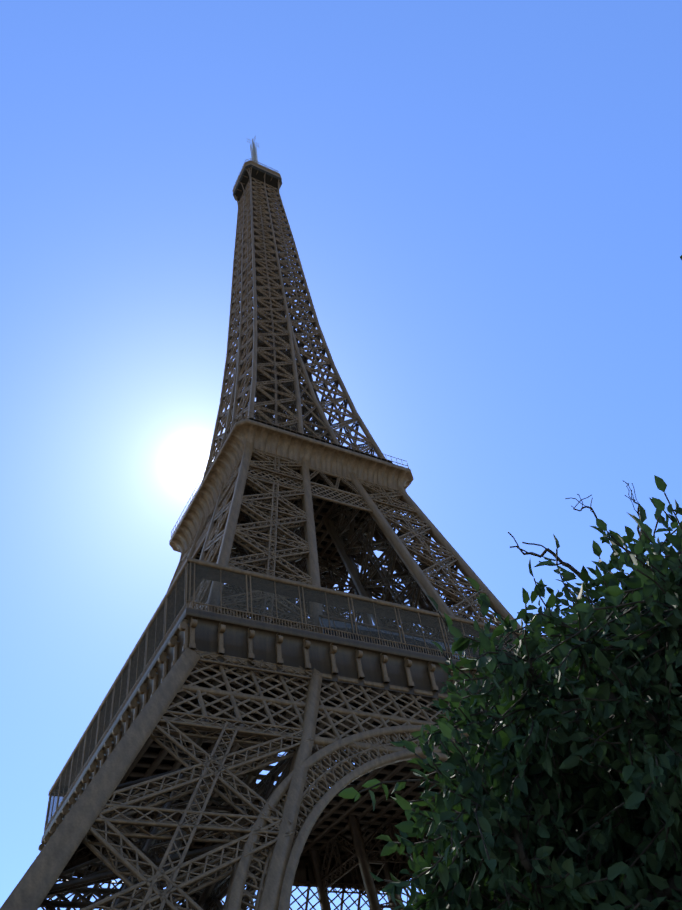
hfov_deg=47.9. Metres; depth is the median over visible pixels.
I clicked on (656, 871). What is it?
tree
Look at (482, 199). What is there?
sky
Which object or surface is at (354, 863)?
lattice tower
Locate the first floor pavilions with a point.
(407, 636)
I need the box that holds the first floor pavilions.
[200,609,485,659]
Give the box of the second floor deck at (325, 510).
[195,418,391,586]
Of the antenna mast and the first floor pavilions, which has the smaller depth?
the first floor pavilions
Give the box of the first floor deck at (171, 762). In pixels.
[87,667,459,855]
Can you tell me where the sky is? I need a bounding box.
[0,0,681,909]
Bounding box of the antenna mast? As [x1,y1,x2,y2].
[239,136,274,174]
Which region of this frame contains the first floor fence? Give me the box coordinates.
[46,562,518,825]
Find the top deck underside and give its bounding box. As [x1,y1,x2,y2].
[233,164,281,201]
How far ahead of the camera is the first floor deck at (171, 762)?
123.34 m
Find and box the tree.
[338,255,681,909]
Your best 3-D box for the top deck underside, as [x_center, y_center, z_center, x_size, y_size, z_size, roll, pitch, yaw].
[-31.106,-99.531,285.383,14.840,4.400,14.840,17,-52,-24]
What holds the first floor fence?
on the first floor deck at (171, 762)

